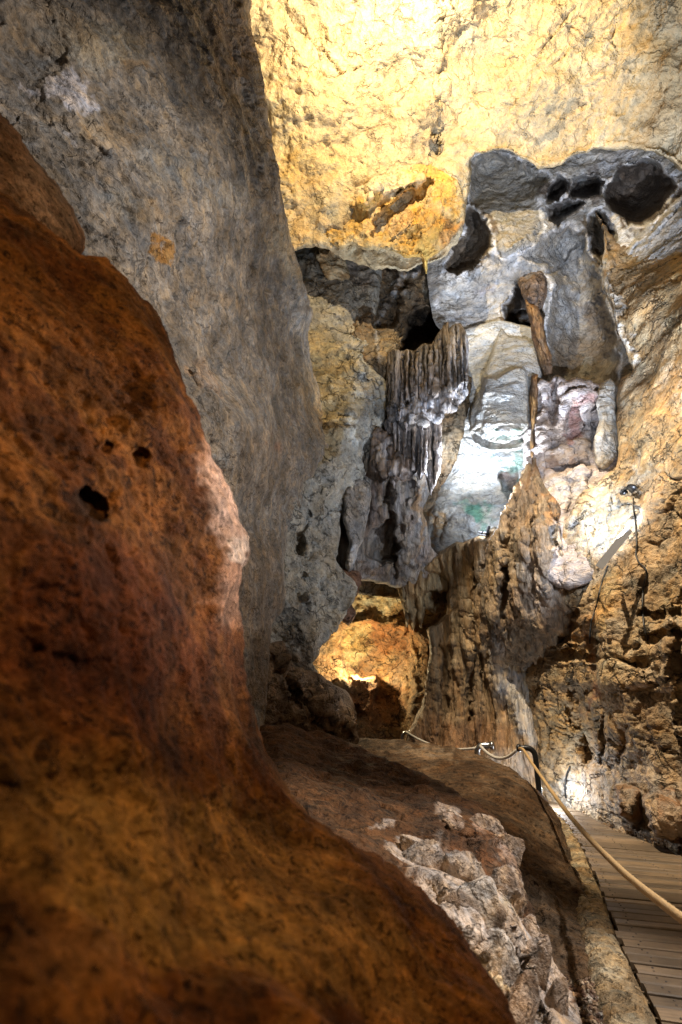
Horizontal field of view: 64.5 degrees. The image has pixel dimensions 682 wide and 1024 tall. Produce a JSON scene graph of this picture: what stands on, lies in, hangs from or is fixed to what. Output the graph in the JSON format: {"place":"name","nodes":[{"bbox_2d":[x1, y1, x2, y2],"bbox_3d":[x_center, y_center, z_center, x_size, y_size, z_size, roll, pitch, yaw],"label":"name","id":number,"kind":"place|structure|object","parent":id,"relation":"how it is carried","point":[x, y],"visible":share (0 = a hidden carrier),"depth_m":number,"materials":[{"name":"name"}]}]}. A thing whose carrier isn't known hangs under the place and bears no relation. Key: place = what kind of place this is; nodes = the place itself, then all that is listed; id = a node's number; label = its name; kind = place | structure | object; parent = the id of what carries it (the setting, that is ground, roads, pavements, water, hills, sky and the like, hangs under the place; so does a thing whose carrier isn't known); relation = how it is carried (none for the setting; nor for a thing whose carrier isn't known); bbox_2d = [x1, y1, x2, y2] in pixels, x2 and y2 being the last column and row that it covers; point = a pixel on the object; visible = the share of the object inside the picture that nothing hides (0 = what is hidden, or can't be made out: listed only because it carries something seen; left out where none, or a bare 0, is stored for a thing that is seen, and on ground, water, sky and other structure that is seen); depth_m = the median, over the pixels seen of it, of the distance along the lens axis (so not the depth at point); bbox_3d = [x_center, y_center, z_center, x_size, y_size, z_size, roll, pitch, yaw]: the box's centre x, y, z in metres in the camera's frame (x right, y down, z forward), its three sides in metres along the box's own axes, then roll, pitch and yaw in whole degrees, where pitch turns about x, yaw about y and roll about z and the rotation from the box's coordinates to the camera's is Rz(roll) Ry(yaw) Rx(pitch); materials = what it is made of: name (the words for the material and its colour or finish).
{"place":"outdoors","nodes":[
{"label":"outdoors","id":0,"kind":"place"},
{"bbox_2d":[271,246,388,672],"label":"rib wall","id":1,"kind":"structure","parent":0,"point":[321,587],"depth_m":10.17,"materials":[{"name":"stone"}]},
{"bbox_2d":[316,248,349,280],"bbox_3d":[-0.174,-5.816,12.355,0.755,1.688,1.052,0,-20,0],"label":"scalloped shelf","id":2,"kind":"object","parent":1,"relation":"attached to","point":[333,266],"visible":0.73,"depth_m":11.85,"materials":[{"name":"stone"}]},
{"bbox_2d":[341,568,361,624],"bbox_3d":[0.116,1.606,10.200,0.553,1.072,1.584,0,-20,0],"label":"bridging stone","id":3,"kind":"object","parent":1,"relation":"attached to","point":[356,577],"visible":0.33,"depth_m":9.88,"materials":[{"name":"brown stone"}]},
{"bbox_2d":[342,476,371,571],"bbox_3d":[0.354,0.143,10.592,0.551,2.228,1.605,-2,-20,5],"label":"stone blade","id":4,"kind":"object","parent":1,"relation":"hanging from","point":[356,503],"visible":0.92,"depth_m":10.03,"materials":[{"name":"stone"}]},
{"bbox_2d":[369,427,415,488],"bbox_3d":[1.012,-1.037,10.601,0.933,1.487,0.719,-5,-21,14],"label":"stalactite curtain","id":5,"kind":"object","parent":1,"relation":"hanging from","point":[386,460],"visible":0.99,"depth_m":10.31,"materials":[{"name":"grey stone"}]},
{"bbox_2d":[336,460,437,587],"bbox_3d":[1.107,0.251,11.518,2.834,2.794,2.270,0,-20,0],"label":"flowstone apron","id":6,"kind":"object","parent":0,"point":[395,550],"visible":0.63,"depth_m":10.86,"materials":[{"name":"grey stone"}]},
{"bbox_2d":[349,264,471,511],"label":"recess wall","id":7,"kind":"structure","parent":0,"point":[402,318],"depth_m":12.07,"materials":[{"name":"brown stone"}]},
{"bbox_2d":[383,419,441,494],"bbox_3d":[1.426,-1.126,10.616,1.312,1.983,0.853,-12,-23,29],"label":"stalactite curtain","id":8,"kind":"object","parent":7,"relation":"hanging from","point":[421,448],"visible":0.73,"depth_m":10.27,"materials":[{"name":"grey stone"}]},
{"bbox_2d":[386,322,450,419],"bbox_3d":[1.615,-2.837,11.052,1.396,2.518,0.930,-3,-20,8],"label":"stalactite curtain","id":9,"kind":"object","parent":7,"relation":"hanging from","point":[422,371],"visible":0.92,"depth_m":10.76,"materials":[{"name":"brown stone"}]},
{"bbox_2d":[386,385,468,431],"bbox_3d":[1.702,-1.999,10.621,1.633,1.169,0.767,-5,-21,12],"label":"stalactite curtain","id":10,"kind":"object","parent":9,"relation":"hanging from","point":[436,409],"visible":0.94,"depth_m":10.34,"materials":[{"name":"grey stone"}]},
{"bbox_2d":[249,0,681,271],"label":"cave ceiling","id":11,"kind":"structure","parent":0,"point":[360,92],"depth_m":10.20,"materials":[{"name":"stone"}]},
{"bbox_2d":[323,164,465,273],"bbox_3d":[0.910,-6.381,11.591,3.362,3.787,2.123,-2,-20,6],"label":"roof boulder","id":12,"kind":"object","parent":11,"relation":"attached to","point":[426,223],"visible":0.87,"depth_m":10.61,"materials":[{"name":"stone"}]},
{"bbox_2d":[358,354,596,598],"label":"cave back wall","id":13,"kind":"structure","parent":0,"point":[587,365],"depth_m":12.69,"materials":[{"name":"stone"}]},
{"bbox_2d":[423,320,550,552],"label":"bright wall","id":14,"kind":"structure","parent":0,"point":[475,492],"depth_m":11.29,"materials":[{"name":"stone"}]},
{"bbox_2d":[427,149,681,384],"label":"sculpted wall","id":15,"kind":"structure","parent":0,"point":[523,217],"depth_m":12.11,"materials":[{"name":"stone"}]},
{"bbox_2d":[446,323,468,399],"bbox_3d":[2.353,-3.039,10.910,0.497,2.091,0.844,-8,-22,21],"label":"stalactite curtain","id":16,"kind":"object","parent":15,"relation":"hanging from","point":[459,364],"visible":0.93,"depth_m":10.68,"materials":[{"name":"grey stone"}]},
{"bbox_2d":[469,328,541,451],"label":"scalloped block","id":17,"kind":"structure","parent":15,"relation":"attached to","point":[499,417],"depth_m":10.44,"materials":[{"name":"stone"}]},
{"bbox_2d":[517,271,547,308],"bbox_3d":[4.355,-5.262,12.219,0.651,2.591,1.931,-12,-23,29],"label":"rock knob","id":18,"kind":"object","parent":15,"relation":"attached to","point":[533,286],"visible":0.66,"depth_m":11.35,"materials":[{"name":"brown stone"}]},
{"bbox_2d":[525,299,552,375],"bbox_3d":[4.127,-3.581,11.170,0.333,2.055,1.229,-10,-23,26],"label":"brown drapery","id":19,"kind":"object","parent":15,"relation":"hanging from","point":[541,347],"visible":1,"depth_m":10.69,"materials":[{"name":"brown stone"}]},
{"bbox_2d":[576,821,680,1023],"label":"ground","id":20,"kind":"structure","parent":0,"point":[635,976],"depth_m":3.39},
{"bbox_2d":[0,0,327,729],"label":"grey pillar","id":21,"kind":"structure","parent":20,"relation":"on","point":[142,128],"depth_m":5.43,"materials":[{"name":"stone"}]},
{"bbox_2d":[313,594,446,739],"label":"alcove wall","id":22,"kind":"structure","parent":20,"relation":"on","point":[372,659],"depth_m":12.88,"materials":[{"name":"brown stone"}]},
{"bbox_2d":[401,730,409,738],"bbox_3d":[1.254,4.756,10.383,0.271,1.054,0.146,-5,-21,12],"label":"handrail post","id":23,"kind":"object","parent":20,"relation":"on","point":[404,733],"visible":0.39,"depth_m":10.51,"materials":[{"name":"metal"}]},
{"bbox_2d":[259,723,581,1023],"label":"outcrop","id":24,"kind":"object","parent":20,"relation":"on","point":[454,854],"visible":0.84,"depth_m":2.89,"materials":[{"name":"stone"}]},
{"bbox_2d":[0,192,515,1023],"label":"foreground rock","id":25,"kind":"object","parent":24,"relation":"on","point":[172,850],"visible":1,"depth_m":0.88,"materials":[{"name":"brown stone"}]},
{"bbox_2d":[0,113,84,253],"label":"leaning slab","id":26,"kind":"structure","parent":25,"relation":"on","point":[29,185],"depth_m":1.79,"materials":[{"name":"brown stone"}]},
{"bbox_2d":[264,641,358,743],"bbox_3d":[-0.522,2.540,7.701,1.255,1.776,3.690,-11,-23,28],"label":"broken boulder","id":27,"kind":"object","parent":24,"relation":"on","point":[305,700],"visible":0.39,"depth_m":7.16,"materials":[{"name":"stone"}]},
{"bbox_2d":[358,738,587,986],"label":"clay dome","id":28,"kind":"structure","parent":20,"relation":"on","point":[515,803],"depth_m":5.29,"materials":[{"name":"brown soil"}]},
{"bbox_2d":[405,527,544,796],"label":"flowstone wall","id":29,"kind":"structure","parent":20,"relation":"on","point":[473,697],"depth_m":10.03,"materials":[{"name":"brown stone"}]},
{"bbox_2d":[397,570,448,630],"bbox_3d":[1.758,1.915,11.557,1.185,1.244,1.398,0,-20,0],"label":"alcove fringe","id":30,"kind":"object","parent":29,"relation":"attached to","point":[422,594],"visible":0.84,"depth_m":11.11,"materials":[{"name":"brown stone"}]},
{"bbox_2d":[477,526,489,535],"bbox_3d":[2.728,0.367,10.309,0.247,0.194,0.100,0,-20,0],"label":"floodlight","id":31,"kind":"object","parent":29,"relation":"attached to","point":[486,533],"visible":1,"depth_m":10.28,"materials":[{"name":"paint"}]},
{"bbox_2d":[478,457,572,672],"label":"brown ridge","id":32,"kind":"structure","parent":29,"relation":"on","point":[525,614],"depth_m":8.97,"materials":[{"name":"brown stone"}]},
{"bbox_2d":[474,741,493,754],"bbox_3d":[2.156,3.965,8.112,0.355,0.969,0.193,-5,-21,12],"label":"handrail post","id":33,"kind":"object","parent":20,"relation":"on","point":[486,745],"visible":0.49,"depth_m":8.21,"materials":[{"name":"metal"}]},
{"bbox_2d":[406,731,474,750],"bbox_3d":[1.666,3.960,9.359,0.040,0.248,2.441,7,-21,-18],"label":"rope","id":34,"kind":"object","parent":33,"relation":"attached to","point":[421,740],"visible":0.56,"depth_m":9.76,"materials":[{"name":"beige fabric"}]},
{"bbox_2d":[479,745,517,759],"bbox_3d":[2.258,3.458,7.758,0.044,0.184,1.008,6,-21,-15],"label":"rope","id":35,"kind":"object","parent":33,"relation":"attached to","point":[513,753],"visible":0.97,"depth_m":7.69,"materials":[{"name":"beige fabric"}]},
{"bbox_2d":[516,744,542,794],"bbox_3d":[2.519,3.590,7.115,0.315,0.982,0.154,-5,-21,12],"label":"handrail post","id":36,"kind":"object","parent":20,"relation":"on","point":[532,750],"visible":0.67,"depth_m":7.17,"materials":[{"name":"metal"}]},
{"bbox_2d":[518,747,681,924],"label":"rope","id":37,"kind":"object","parent":36,"relation":"attached to","point":[672,911],"visible":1,"depth_m":2.77,"materials":[{"name":"beige fabric"}]},
{"bbox_2d":[563,974,604,1023],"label":"gravel","id":38,"kind":"structure","parent":20,"relation":"on","point":[583,991],"depth_m":2.67,"materials":[{"name":"beige gravel"}]},
{"bbox_2d":[525,211,681,853],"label":"cave side wall","id":39,"kind":"structure","parent":20,"relation":"on","point":[606,706],"depth_m":7.46,"materials":[{"name":"brown stone"}]},
{"bbox_2d":[564,766,570,797],"bbox_3d":[3.407,4.058,8.122,0.044,0.449,0.195,7,-21,-19],"label":"cable","id":40,"kind":"object","parent":39,"relation":"attached to","point":[569,767],"visible":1,"depth_m":8.14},
{"bbox_2d":[522,375,617,589],"bbox_3d":[4.255,-0.804,9.732,2.048,4.783,2.542,-11,-23,28],"label":"pink flowstone","id":41,"kind":"object","parent":39,"relation":"attached to","point":[565,428],"visible":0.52,"depth_m":9.52,"materials":[{"name":"stone"}]},
{"bbox_2d":[528,374,537,463],"bbox_3d":[3.767,-1.663,10.533,0.375,2.375,0.896,-7,-21,18],"label":"brown drapery","id":42,"kind":"object","parent":41,"relation":"attached to","point":[533,400],"visible":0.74,"depth_m":10.29,"materials":[{"name":"brown stone"}]},
{"bbox_2d":[594,379,617,469],"bbox_3d":[4.811,-1.681,9.789,0.577,2.313,1.859,-12,-23,29],"label":"white boss","id":43,"kind":"object","parent":41,"relation":"attached to","point":[605,445],"visible":0.87,"depth_m":9.05,"materials":[{"name":"stone"}]},
{"bbox_2d":[589,565,607,643],"bbox_3d":[3.529,1.291,7.571,0.242,1.027,0.539,8,-22,-21],"label":"cable","id":44,"kind":"object","parent":39,"relation":"attached to","point":[596,605],"visible":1,"depth_m":7.49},
{"bbox_2d":[596,527,631,568],"bbox_3d":[3.453,0.493,6.847,0.479,0.518,0.331,-8,-22,21],"label":"tube lamp","id":45,"kind":"object","parent":39,"relation":"attached to","point":[615,546],"visible":1,"depth_m":6.71,"materials":[{"name":"paint"}]},
{"bbox_2d":[620,484,637,495],"bbox_3d":[3.879,-0.294,7.335,0.164,0.075,0.263,0,-20,0],"label":"spotlight","id":46,"kind":"object","parent":39,"relation":"attached to","point":[631,488],"visible":1,"depth_m":7.29,"materials":[{"name":"paint"}]},
{"bbox_2d":[632,497,647,640],"bbox_3d":[3.947,0.630,7.040,0.150,2.110,1.013,-16,-26,37],"label":"cable","id":47,"kind":"object","parent":39,"relation":"attached to","point":[642,566],"visible":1,"depth_m":6.71,"materials":[{"name":"black rubber"}]},
{"bbox_2d":[555,812,656,1023],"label":"path kerb","id":48,"kind":"structure","parent":20,"relation":"on","point":[622,998],"depth_m":3.00,"materials":[{"name":"beige stone"}]},
{"bbox_2d":[547,800,681,1023],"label":"boardwalk","id":49,"kind":"structure","parent":20,"relation":"on","point":[648,934],"depth_m":3.88,"materials":[{"name":"brown wood"}]},
{"bbox_2d":[569,806,681,855],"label":"gravel","id":50,"kind":"structure","parent":20,"relation":"on","point":[635,834],"depth_m":6.25,"materials":[{"name":"gravel"}]},
{"bbox_2d":[613,783,642,825],"bbox_3d":[3.638,3.594,6.785,0.314,0.515,1.792,-11,-23,28],"label":"foot stone","id":51,"kind":"object","parent":50,"relation":"on","point":[630,808],"visible":0.8,"depth_m":6.21,"materials":[{"name":"brown stone"}]},
{"bbox_2d":[642,783,681,843],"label":"foot stone","id":52,"kind":"object","parent":50,"relation":"on","point":[661,805],"visible":0.98,"depth_m":5.36,"materials":[{"name":"brown stone"}]}
]}

